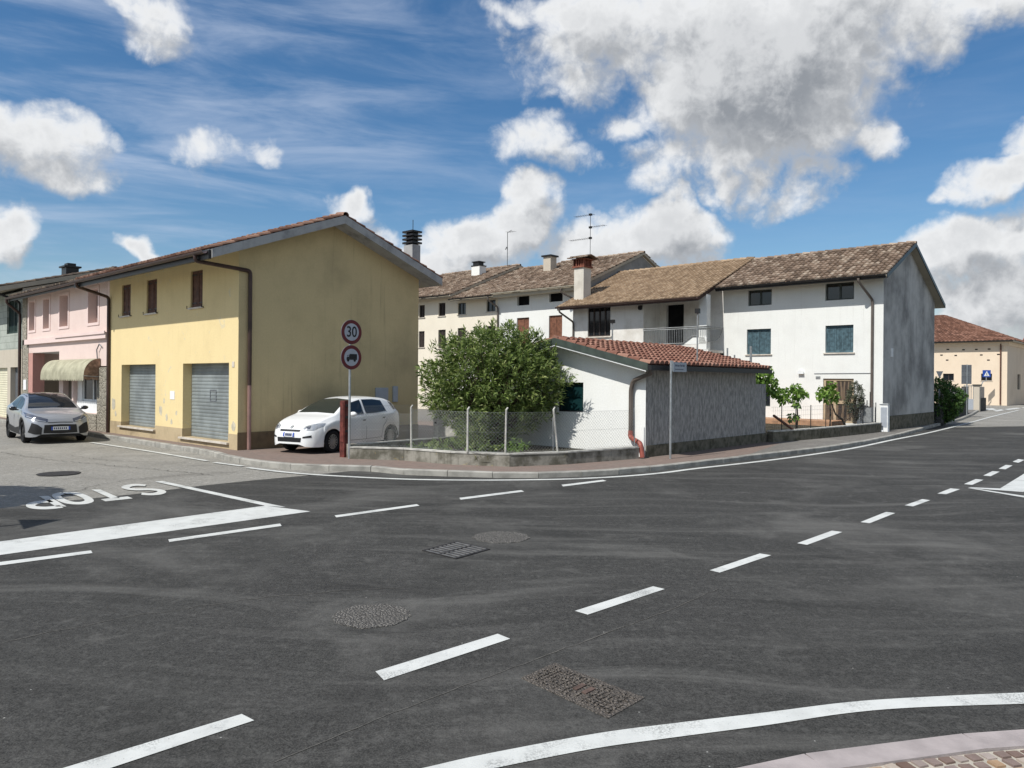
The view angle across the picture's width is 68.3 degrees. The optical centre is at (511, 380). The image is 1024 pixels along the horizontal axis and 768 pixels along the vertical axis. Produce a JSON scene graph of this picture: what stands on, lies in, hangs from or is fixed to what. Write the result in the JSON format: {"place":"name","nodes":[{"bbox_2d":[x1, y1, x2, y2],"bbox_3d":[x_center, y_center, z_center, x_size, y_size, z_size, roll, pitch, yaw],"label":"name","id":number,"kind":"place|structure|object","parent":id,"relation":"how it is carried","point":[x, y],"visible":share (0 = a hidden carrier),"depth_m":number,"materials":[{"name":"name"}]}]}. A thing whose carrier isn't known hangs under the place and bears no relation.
{"place":"outdoors","nodes":[
{"label":"outdoors","id":0,"kind":"place"},
{"bbox_2d":[5,278,109,431],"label":"pink house","id":1,"kind":"structure","parent":0,"point":[65,320],"depth_m":29.95,"materials":[{"name":"paint"}]},
{"bbox_2d":[40,358,99,380],"bbox_3d":[-17.067,-0.405,29.062,4.929,0.840,0.566,0,0,42],"label":"shop awning","id":2,"kind":"object","parent":1,"relation":"attached to","point":[76,369],"visible":1,"depth_m":28.28,"materials":[{"name":"fabric"}]},
{"bbox_2d":[69,380,71,399],"bbox_3d":[-17.573,0.676,30.224,1.000,2.350,0.040,0,0,42],"label":"door","id":3,"kind":"structure","parent":1,"relation":"in","point":[70,382],"depth_m":30.39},
{"bbox_2d":[83,379,96,400],"bbox_3d":[-15.885,0.080,28.691,2.144,1.424,0.064,0,0,42],"label":"shop window","id":4,"kind":"structure","parent":1,"relation":"in","point":[90,386],"depth_m":28.97,"materials":[{"name":"grey glass"}]},
{"bbox_2d":[0,263,116,417],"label":"grey house","id":5,"kind":"structure","parent":0,"point":[9,317],"depth_m":35.65,"materials":[{"name":"beige paint"}]},
{"bbox_2d":[15,367,17,398],"bbox_3d":[-23.051,0.584,35.309,1.150,2.400,0.050,0,0,42],"label":"door","id":6,"kind":"structure","parent":5,"relation":"in","point":[16,368],"depth_m":35.55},
{"bbox_2d":[69,212,442,449],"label":"yellow house","id":7,"kind":"structure","parent":0,"point":[238,343],"depth_m":22.95,"materials":[{"name":"paint"}]},
{"bbox_2d":[0,417,779,471],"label":"pavement","id":8,"kind":"structure","parent":0,"point":[308,455],"depth_m":19.01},
{"bbox_2d":[274,396,398,452],"bbox_3d":[-4.947,1.196,21.701,2.140,1.490,4.055,0,0,28],"label":"parked car","id":9,"kind":"object","parent":8,"relation":"on","point":[316,424],"visible":0.86,"depth_m":20.83,"materials":[{"name":"white paint"}]},
{"bbox_2d":[340,401,347,456],"bbox_3d":[-4.251,1.239,19.190,0.240,1.450,0.175,0,0,42],"label":"gate post","id":10,"kind":"object","parent":8,"relation":"on","point":[343,426],"visible":0.84,"depth_m":19.11,"materials":[{"name":"metal"}]},
{"bbox_2d":[341,320,361,458],"bbox_3d":[-4.032,0.226,18.801,0.100,3.480,0.610,0,0,42],"label":"speed limit sign","id":11,"kind":"object","parent":8,"relation":"on","point":[351,331],"visible":1,"depth_m":18.79,"materials":[{"name":"metal"}]},
{"bbox_2d":[347,443,357,457],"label":"end pillar","id":12,"kind":"structure","parent":8,"relation":"on","point":[353,444],"depth_m":19.09,"materials":[{"name":"grey concrete"}]},
{"bbox_2d":[356,436,469,447],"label":"driveway wall","id":13,"kind":"structure","parent":8,"relation":"on","point":[399,443],"depth_m":20.47,"materials":[{"name":"concrete"}]},
{"bbox_2d":[433,404,471,437],"bbox_3d":[-1.505,1.127,24.570,3.050,1.680,0.150,0,0,42],"label":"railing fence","id":14,"kind":"object","parent":8,"relation":"on","point":[443,428],"visible":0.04,"depth_m":25.29,"materials":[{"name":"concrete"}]},
{"bbox_2d":[350,446,638,466],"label":"garden wall","id":15,"kind":"structure","parent":8,"relation":"on","point":[514,459],"depth_m":18.05,"materials":[{"name":"grey concrete"}]},
{"bbox_2d":[355,403,634,452],"bbox_3d":[-0.616,1.144,19.399,5.411,1.068,5.342,0,0,44],"label":"chain link fence","id":16,"kind":"object","parent":15,"relation":"on","point":[555,429],"visible":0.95,"depth_m":18.25,"materials":[{"name":"metal"}]},
{"bbox_2d":[504,335,771,457],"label":"garage","id":17,"kind":"structure","parent":8,"relation":"on","point":[718,400],"depth_m":21.27,"materials":[{"name":"white paint"}]},
{"bbox_2d":[559,382,582,411],"bbox_3d":[1.726,0.475,21.521,0.924,0.834,0.060,0,0,42],"label":"window","id":18,"kind":"structure","parent":17,"relation":"in","point":[573,402],"depth_m":21.50,"materials":[{"name":"green plastic"}]},
{"bbox_2d":[695,308,699,360],"bbox_3d":[5.243,-1.296,21.338,0.120,1.480,0.100,0,0,42],"label":"metal pole","id":19,"kind":"object","parent":17,"relation":"on","point":[697,311],"visible":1,"depth_m":21.32,"materials":[{"name":"metal"}]},
{"bbox_2d":[669,360,686,458],"bbox_3d":[4.333,0.762,19.732,0.083,2.550,0.750,0,0,42],"label":"street name sign","id":20,"kind":"object","parent":8,"relation":"on","point":[678,366],"visible":0.98,"depth_m":19.47,"materials":[{"name":"metal"}]},
{"bbox_2d":[426,443,581,452],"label":"garden soil","id":21,"kind":"structure","parent":0,"point":[533,448],"depth_m":21.11,"materials":[{"name":"brown soil"}]},
{"bbox_2d":[406,437,499,451],"bbox_3d":[-1.533,1.769,20.062,2.268,0.533,1.982,0,0,-35],"label":"ground ivy","id":22,"kind":"object","parent":21,"relation":"on","point":[489,446],"visible":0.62,"depth_m":19.89,"materials":[{"name":"green plant"}]},
{"bbox_2d":[452,413,494,446],"bbox_3d":[-1.086,1.355,20.479,1.094,1.043,1.091,0,0,34],"label":"shrub","id":23,"kind":"object","parent":21,"relation":"on","point":[471,434],"visible":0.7,"depth_m":20.34,"materials":[{"name":"green plant"}]},
{"bbox_2d":[414,318,579,444],"bbox_3d":[-0.451,0.025,21.352,4.700,3.717,2.972,0,0,0],"label":"oleander","id":24,"kind":"object","parent":21,"relation":"on","point":[502,394],"visible":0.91,"depth_m":20.76,"materials":[{"name":"green plant"}]},
{"bbox_2d":[501,438,531,452],"bbox_3d":[0.093,1.645,18.861,0.643,0.440,0.720,0,0,-44],"label":"garden weed","id":25,"kind":"object","parent":21,"relation":"on","point":[518,447],"visible":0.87,"depth_m":18.81,"materials":[{"name":"green plant"}]},
{"bbox_2d":[0,426,1023,767],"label":"road","id":26,"kind":"structure","parent":0,"point":[918,600],"depth_m":6.82,"materials":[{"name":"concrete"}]},
{"bbox_2d":[26,496,64,508],"bbox_3d":[-7.836,2.027,12.533,0.491,0.001,1.640,0,0,-42],"label":"stop letter","id":27,"kind":"object","parent":26,"relation":"on","point":[55,503],"visible":1,"depth_m":12.43,"materials":[{"name":"paint"}]},
{"bbox_2d":[0,550,91,564],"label":"road marking","id":28,"kind":"object","parent":26,"relation":"on","point":[41,558],"visible":1,"depth_m":8.73,"materials":[{"name":"paint"}]},
{"bbox_2d":[52,492,93,503],"bbox_3d":[-7.601,2.030,13.049,0.512,0.001,1.701,0,0,-41],"label":"stop letter","id":29,"kind":"object","parent":26,"relation":"on","point":[58,497],"visible":1,"depth_m":12.99,"materials":[{"name":"paint"}]},
{"bbox_2d":[93,489,130,500],"bbox_3d":[-7.238,2.033,13.457,0.440,0.001,1.627,0,0,-43],"label":"stop letter","id":30,"kind":"object","parent":26,"relation":"on","point":[110,496],"visible":1,"depth_m":13.18,"materials":[{"name":"paint"}]},
{"bbox_2d":[122,484,165,494],"bbox_3d":[-6.893,2.035,14.109,0.500,0.001,1.733,0,0,-43],"label":"stop letter","id":31,"kind":"object","parent":26,"relation":"on","point":[158,492],"visible":1,"depth_m":14.09,"materials":[{"name":"paint"}]},
{"bbox_2d":[0,506,308,554],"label":"stop line","id":32,"kind":"object","parent":26,"relation":"on","point":[93,535],"visible":1,"depth_m":10.43,"materials":[{"name":"paint"}]},
{"bbox_2d":[64,714,252,767],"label":"road marking","id":33,"kind":"object","parent":26,"relation":"on","point":[114,759],"visible":1,"depth_m":4.30,"materials":[{"name":"paint"}]},
{"bbox_2d":[2,588,377,642],"bbox_3d":[-2.647,2.074,6.906,3.335,0.001,0.332,0,0,-30],"label":"asphalt seam","id":34,"kind":"object","parent":26,"relation":"on","point":[174,610],"visible":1,"depth_m":6.79,"materials":[{"name":"black asphalt"}]},
{"bbox_2d":[156,481,282,506],"bbox_3d":[-5.440,2.049,13.730,4.528,0.001,0.161,0,0,41],"label":"lane line","id":35,"kind":"object","parent":26,"relation":"on","point":[225,495],"visible":1,"depth_m":13.56,"materials":[{"name":"paint"}]},
{"bbox_2d":[168,524,280,541],"bbox_3d":[-3.855,2.062,10.255,0.177,0.001,1.632,0,0,44],"label":"road marking","id":36,"kind":"object","parent":26,"relation":"on","point":[220,533],"visible":1,"depth_m":10.23,"materials":[{"name":"paint"}]},
{"bbox_2d":[332,604,411,628],"bbox_3d":[-1.241,2.088,6.701,0.673,0.010,0.667,0,0,30],"label":"manhole cover","id":37,"kind":"object","parent":26,"relation":"on","point":[369,616],"visible":1,"depth_m":6.67,"materials":[{"name":"grey metal"}]},
{"bbox_2d":[335,504,418,516],"bbox_3d":[-2.134,2.077,12.062,0.162,0.001,1.651,0,0,45],"label":"road marking","id":38,"kind":"object","parent":26,"relation":"on","point":[356,513],"visible":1,"depth_m":12.04,"materials":[{"name":"paint"}]},
{"bbox_2d":[376,634,509,679],"bbox_3d":[-0.511,2.091,5.753,1.242,0.001,0.174,0,0,-45],"label":"road marking","id":39,"kind":"object","parent":26,"relation":"on","point":[408,666],"visible":1,"depth_m":5.69,"materials":[{"name":"paint"}]},
{"bbox_2d":[422,541,489,558],"bbox_3d":[-0.691,2.091,9.310,0.628,0.013,0.722,0,0,37],"label":"drain grate","id":40,"kind":"object","parent":26,"relation":"on","point":[455,550],"visible":1,"depth_m":9.28,"materials":[{"name":"grey metal"}]},
{"bbox_2d":[460,490,523,499],"bbox_3d":[-0.362,2.092,13.825,1.614,0.001,0.180,0,0,-42],"label":"road marking","id":41,"kind":"object","parent":26,"relation":"on","point":[469,497],"visible":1,"depth_m":13.84,"materials":[{"name":"paint"}]},
{"bbox_2d":[273,589,716,762],"bbox_3d":[0.397,2.100,5.894,0.061,0.001,4.924,0,0,44],"label":"asphalt seam","id":42,"kind":"object","parent":26,"relation":"on","point":[483,678],"visible":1,"depth_m":5.29,"materials":[{"name":"black asphalt"}]},
{"bbox_2d":[472,531,529,542],"bbox_3d":[-0.144,2.098,10.094,0.783,0.010,0.760,0,0,0],"label":"manhole cover","id":43,"kind":"object","parent":26,"relation":"on","point":[502,537],"visible":1,"depth_m":10.06,"materials":[{"name":"grey metal"}]},
{"bbox_2d":[521,663,644,718],"bbox_3d":[0.458,2.098,5.149,0.417,0.020,0.860,0,0,-43],"label":"inspection cover","id":44,"kind":"object","parent":26,"relation":"on","point":[602,698],"visible":1,"depth_m":5.11,"materials":[{"name":"grey metal"}]},
{"bbox_2d":[562,480,604,485],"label":"road marking","id":45,"kind":"object","parent":26,"relation":"on","point":[582,483],"visible":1,"depth_m":15.43,"materials":[{"name":"paint"}]},
{"bbox_2d":[576,586,662,614],"bbox_3d":[1.060,2.104,7.252,1.218,0.001,0.151,0,0,-45],"label":"road marking","id":46,"kind":"object","parent":26,"relation":"on","point":[614,602],"visible":1,"depth_m":7.21,"materials":[{"name":"paint"}]},
{"bbox_2d":[425,692,1023,767],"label":"edge line","id":47,"kind":"object","parent":26,"relation":"on","point":[553,748],"visible":1,"depth_m":4.59,"materials":[{"name":"paint"}]},
{"bbox_2d":[711,554,769,572],"bbox_3d":[2.667,2.118,8.783,1.216,0.001,0.140,0,0,-45],"label":"road marking","id":48,"kind":"object","parent":26,"relation":"on","point":[738,563],"visible":1,"depth_m":8.73,"materials":[{"name":"paint"}]},
{"bbox_2d":[799,531,840,544],"bbox_3d":[4.185,2.131,10.246,0.142,0.001,1.199,0,0,44],"label":"road marking","id":49,"kind":"object","parent":26,"relation":"on","point":[818,537],"visible":1,"depth_m":10.23,"materials":[{"name":"paint"}]},
{"bbox_2d":[862,512,893,522],"bbox_3d":[5.741,2.144,11.817,0.144,0.001,1.256,0,0,42],"label":"road marking","id":50,"kind":"object","parent":26,"relation":"on","point":[878,517],"visible":1,"depth_m":11.80,"materials":[{"name":"paint"}]},
{"bbox_2d":[739,729,1023,767],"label":"kerb","id":51,"kind":"structure","parent":26,"relation":"on","point":[875,755],"depth_m":4.19,"materials":[{"name":"grey concrete"}]},
{"bbox_2d":[906,499,928,505],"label":"road marking","id":52,"kind":"object","parent":26,"relation":"on","point":[917,502],"visible":1,"depth_m":13.33,"materials":[{"name":"paint"}]},
{"bbox_2d":[937,488,958,493],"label":"road marking","id":53,"kind":"object","parent":26,"relation":"on","point":[950,490],"visible":1,"depth_m":14.73,"materials":[{"name":"paint"}]},
{"bbox_2d":[965,479,981,484],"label":"road marking","id":54,"kind":"object","parent":26,"relation":"on","point":[972,482],"visible":1,"depth_m":16.27,"materials":[{"name":"paint"}]},
{"bbox_2d":[983,471,997,475],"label":"road marking","id":55,"kind":"object","parent":26,"relation":"on","point":[991,473],"visible":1,"depth_m":17.76,"materials":[{"name":"paint"}]},
{"bbox_2d":[969,487,1023,491],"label":"lane line","id":56,"kind":"object","parent":26,"relation":"on","point":[997,489],"visible":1,"depth_m":15.07,"materials":[{"name":"paint"}]},
{"bbox_2d":[971,488,1023,496],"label":"lane line","id":57,"kind":"object","parent":26,"relation":"on","point":[1001,493],"visible":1,"depth_m":14.49,"materials":[{"name":"paint"}]},
{"bbox_2d":[999,465,1011,468],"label":"road marking","id":58,"kind":"object","parent":26,"relation":"on","point":[1005,466],"visible":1,"depth_m":19.08,"materials":[{"name":"paint"}]},
{"bbox_2d":[1000,474,1023,490],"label":"painted island","id":59,"kind":"structure","parent":26,"relation":"on","point":[1017,483],"depth_m":15.76,"materials":[{"name":"paint"}]},
{"bbox_2d":[0,404,1023,507],"bbox_3d":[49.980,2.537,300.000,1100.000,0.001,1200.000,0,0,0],"label":"ground","id":60,"kind":"structure","parent":0,"point":[22,483],"depth_m":17.65,"materials":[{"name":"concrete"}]},
{"bbox_2d":[6,392,88,442],"bbox_3d":[-15.681,1.184,25.403,2.280,1.566,4.385,0,0,-42],"label":"parked car","id":61,"kind":"object","parent":60,"relation":"on","point":[30,415],"visible":1,"depth_m":24.26,"materials":[{"name":"grey paint"}]},
{"bbox_2d":[36,471,80,475],"bbox_3d":[-9.810,2.016,16.337,0.838,0.010,0.848,0,0,0],"label":"manhole cover","id":62,"kind":"object","parent":60,"relation":"on","point":[59,473],"visible":1,"depth_m":16.30,"materials":[{"name":"metal"}]},
{"bbox_2d":[89,442,208,460],"bbox_3d":[-10.557,2.005,21.618,7.692,0.001,0.196,0,0,41],"label":"edge line","id":63,"kind":"object","parent":60,"relation":"on","point":[152,451],"visible":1,"depth_m":21.32,"materials":[{"name":"paint"}]},
{"bbox_2d":[213,462,242,465],"bbox_3d":[-6.898,2.036,18.356,1.201,0.001,0.130,0,0,37],"label":"edge line","id":64,"kind":"object","parent":60,"relation":"on","point":[227,464],"visible":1,"depth_m":18.29,"materials":[{"name":"paint"}]},
{"bbox_2d":[0,410,978,477],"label":"kerb","id":65,"kind":"structure","parent":60,"relation":"on","point":[400,471],"depth_m":17.95,"materials":[{"name":"concrete"}]},
{"bbox_2d":[247,410,1017,480],"bbox_3d":[20.048,2.265,37.259,65.244,0.001,7.082,0,0,-43],"label":"edge line","id":66,"kind":"object","parent":60,"relation":"on","point":[632,475],"visible":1,"depth_m":17.41,"materials":[{"name":"paint"}]},
{"bbox_2d":[935,386,967,425],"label":"roadside wall","id":67,"kind":"structure","parent":60,"relation":"on","point":[938,419],"depth_m":38.32,"materials":[{"name":"stone"}]},
{"bbox_2d":[980,387,985,410],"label":"end wall","id":68,"kind":"structure","parent":60,"relation":"on","point":[983,404],"depth_m":60.70,"materials":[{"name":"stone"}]},
{"bbox_2d":[981,370,990,386],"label":"crossing sign","id":69,"kind":"object","parent":60,"relation":"on","point":[986,373],"visible":0.84,"depth_m":74.97,"materials":[{"name":"metal"}]},
{"bbox_2d":[0,0,1023,339],"label":"sky","id":70,"kind":"structure","parent":0,"point":[132,131],"materials":[{"name":"blue"}]},
{"bbox_2d":[610,320,614,339],"bbox_3d":[3.945,-0.181,29.767,0.200,4.430,0.100,0,0,42],"label":"metal pole","id":71,"kind":"object","parent":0,"point":[612,321],"visible":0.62,"depth_m":29.74,"materials":[{"name":"metal"}]},
{"bbox_2d":[418,409,974,453],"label":"grey pavement","id":72,"kind":"structure","parent":0,"point":[791,445],"depth_m":26.14,"materials":[{"name":"grey concrete"}]},
{"bbox_2d":[418,261,522,408],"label":"cream house","id":73,"kind":"structure","parent":72,"relation":"on","point":[437,309],"depth_m":50.95,"materials":[{"name":"paint"}]},
{"bbox_2d":[505,231,515,265],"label":"tv antenna","id":74,"kind":"object","parent":73,"relation":"on","point":[507,246],"visible":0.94,"depth_m":53.78,"materials":[{"name":"metal"}]},
{"bbox_2d":[448,265,542,361],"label":"cream house","id":75,"kind":"structure","parent":72,"relation":"on","point":[474,305],"depth_m":48.17,"materials":[{"name":"paint"}]},
{"bbox_2d":[459,303,465,314],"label":"window","id":76,"kind":"structure","parent":75,"relation":"in","point":[462,306],"depth_m":48.80,"materials":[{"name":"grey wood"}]},
{"bbox_2d":[485,300,495,312],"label":"window","id":77,"kind":"structure","parent":75,"relation":"in","point":[491,308],"depth_m":47.05,"materials":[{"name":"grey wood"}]},
{"bbox_2d":[490,251,659,342],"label":"white row house","id":78,"kind":"structure","parent":72,"relation":"on","point":[534,300],"depth_m":44.78,"materials":[{"name":"paint"}]},
{"bbox_2d":[571,213,604,244],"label":"tv antenna","id":79,"kind":"object","parent":78,"relation":"on","point":[590,226],"visible":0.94,"depth_m":46.12,"materials":[{"name":"metal"}]},
{"bbox_2d":[555,254,754,354],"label":"house","id":80,"kind":"structure","parent":72,"relation":"on","point":[654,305],"depth_m":38.50,"materials":[{"name":"paint"}]},
{"bbox_2d":[585,307,611,337],"bbox_3d":[4.583,-3.041,39.558,1.650,1.600,0.220,0,0,42],"label":"window","id":81,"kind":"structure","parent":80,"relation":"in","point":[599,318],"depth_m":39.57,"materials":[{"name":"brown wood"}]},
{"bbox_2d":[668,304,683,344],"bbox_3d":[8.388,-2.649,38.366,1.040,2.440,0.020,0,0,42],"label":"door","id":82,"kind":"structure","parent":80,"relation":"in","point":[675,312],"depth_m":38.41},
{"bbox_2d":[750,346,751,361],"bbox_3d":[8.579,0.423,27.136,0.087,3.301,0.087,0,0,42],"label":"garden stake","id":83,"kind":"object","parent":72,"relation":"on","point":[750,353],"visible":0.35,"depth_m":27.10,"materials":[{"name":"metal"}]},
{"bbox_2d":[767,422,881,441],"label":"front garden wall","id":84,"kind":"structure","parent":72,"relation":"on","point":[784,435],"depth_m":27.09,"materials":[{"name":"concrete"}]},
{"bbox_2d":[773,415,793,429],"bbox_3d":[9.193,1.428,25.563,1.153,0.577,0.088,0,0,-37],"label":"wooden prop","id":85,"kind":"object","parent":84,"relation":"on","point":[782,422],"visible":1,"depth_m":25.51,"materials":[{"name":"brown wood"}]},
{"bbox_2d":[771,403,875,429],"bbox_3d":[11.867,1.301,28.048,8.524,0.840,0.188,0,0,-43],"label":"wire fence","id":86,"kind":"object","parent":84,"relation":"on","point":[845,417],"visible":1,"depth_m":27.64,"materials":[{"name":"metal"}]},
{"bbox_2d":[714,241,945,429],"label":"white house","id":87,"kind":"structure","parent":72,"relation":"on","point":[811,322],"depth_m":33.82,"materials":[{"name":"paint"}]},
{"bbox_2d":[749,289,771,305],"bbox_3d":[11.658,-3.866,35.314,1.144,0.724,0.064,0,0,42],"label":"window","id":88,"kind":"structure","parent":87,"relation":"in","point":[757,297],"depth_m":35.30,"materials":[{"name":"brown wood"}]},
{"bbox_2d":[766,385,769,405],"bbox_3d":[11.609,0.699,35.324,1.114,0.994,0.064,0,0,42],"label":"window","id":89,"kind":"structure","parent":87,"relation":"in","point":[767,397],"depth_m":35.04,"materials":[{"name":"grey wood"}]},
{"bbox_2d":[823,379,853,422],"bbox_3d":[14.225,0.881,32.845,1.284,1.914,0.070,0,0,42],"label":"door","id":90,"kind":"structure","parent":87,"relation":"in","point":[842,385],"depth_m":32.80,"materials":[{"name":"brown wood"}]},
{"bbox_2d":[826,282,853,300],"bbox_3d":[14.324,-3.873,32.874,1.204,0.744,0.064,0,0,42],"label":"window","id":91,"kind":"structure","parent":87,"relation":"in","point":[836,291],"depth_m":32.86,"materials":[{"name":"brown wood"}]},
{"bbox_2d":[860,392,872,421],"bbox_3d":[14.719,1.100,31.394,0.520,1.250,0.260,0,0,42],"label":"gate","id":92,"kind":"object","parent":87,"relation":"attached to","point":[866,416],"visible":0.8,"depth_m":31.27,"materials":[{"name":"metal"}]},
{"bbox_2d":[880,404,889,431],"bbox_3d":[15.431,1.546,31.228,0.340,1.170,0.280,0,0,42],"label":"utility cabinet","id":93,"kind":"object","parent":72,"relation":"on","point":[884,414],"visible":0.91,"depth_m":31.12,"materials":[{"name":"metal"}]},
{"bbox_2d":[934,376,968,423],"bbox_3d":[22.195,1.011,39.114,2.272,2.484,2.992,0,0,0],"label":"round shrub","id":94,"kind":"object","parent":72,"relation":"on","point":[953,403],"visible":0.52,"depth_m":38.22,"materials":[{"name":"green plant"}]},
{"bbox_2d":[961,364,971,414],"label":"road sign","id":95,"kind":"object","parent":72,"relation":"on","point":[966,374],"visible":0.87,"depth_m":47.87,"materials":[{"name":"metal"}]},
{"bbox_2d":[972,384,981,411],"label":"gate pillar","id":96,"kind":"structure","parent":72,"relation":"on","point":[977,398],"depth_m":58.54,"materials":[{"name":"beige paint"}]},
{"bbox_2d":[964,385,973,409],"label":"yard gate","id":97,"kind":"structure","parent":96,"relation":"attached to","point":[970,404],"depth_m":59.07,"materials":[{"name":"metal"}]},
{"bbox_2d":[765,423,824,432],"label":"garden soil","id":98,"kind":"structure","parent":0,"point":[770,426],"depth_m":30.96,"materials":[{"name":"brown soil"}]},
{"bbox_2d":[756,366,788,403],"bbox_3d":[8.970,0.697,26.367,1.411,2.402,2.611,0,0,42],"label":"grapevine","id":99,"kind":"object","parent":98,"relation":"on","point":[772,392],"visible":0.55,"depth_m":26.02,"materials":[{"name":"green plant"}]},
{"bbox_2d":[777,383,809,428],"bbox_3d":[10.323,0.996,27.584,1.034,1.826,1.751,0,0,42],"label":"grapevine","id":100,"kind":"object","parent":98,"relation":"on","point":[799,392],"visible":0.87,"depth_m":27.43,"materials":[{"name":"green plant"}]},
{"bbox_2d":[766,417,844,425],"bbox_3d":[11.765,1.800,33.860,5.600,0.200,1.620,0,0,42],"label":"terrace step","id":101,"kind":"object","parent":98,"relation":"on","point":[807,421],"visible":0.36,"depth_m":32.25,"materials":[{"name":"ceramic"}]},
{"bbox_2d":[815,381,841,425],"bbox_3d":[12.208,0.971,29.145,0.780,1.909,1.912,0,0,42],"label":"tree","id":102,"kind":"object","parent":98,"relation":"on","point":[825,395],"visible":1,"depth_m":29.04,"materials":[{"name":"green plant"}]},
{"bbox_2d":[831,404,852,424],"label":"dry vine","id":103,"kind":"object","parent":98,"relation":"on","point":[841,418],"visible":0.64,"depth_m":30.82,"materials":[{"name":"brown plant"}]},
{"bbox_2d":[842,380,865,422],"bbox_3d":[14.289,0.890,31.400,1.007,1.808,0.922,0,0,0],"label":"olive shrub","id":104,"kind":"object","parent":98,"relation":"on","point":[858,400],"visible":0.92,"depth_m":31.33,"materials":[{"name":"green plant"}]},
{"bbox_2d":[868,749,1023,767],"bbox_3d":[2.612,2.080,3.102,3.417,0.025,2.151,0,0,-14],"label":"cobble paving","id":105,"kind":"structure","parent":0,"point":[991,759],"depth_m":4.09,"materials":[{"name":"beige stone"}]},
{"bbox_2d":[934,315,1023,405],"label":"ochre building","id":106,"kind":"structure","parent":0,"point":[958,343],"depth_m":77.72,"materials":[{"name":"paint"}]},
{"bbox_2d":[943,374,953,380],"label":"window","id":107,"kind":"structure","parent":106,"relation":"in","point":[949,377],"depth_m":78.90,"materials":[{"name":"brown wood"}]},
{"bbox_2d":[981,374,991,380],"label":"window","id":108,"kind":"structure","parent":106,"relation":"in","point":[982,378],"depth_m":76.65,"materials":[{"name":"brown wood"}]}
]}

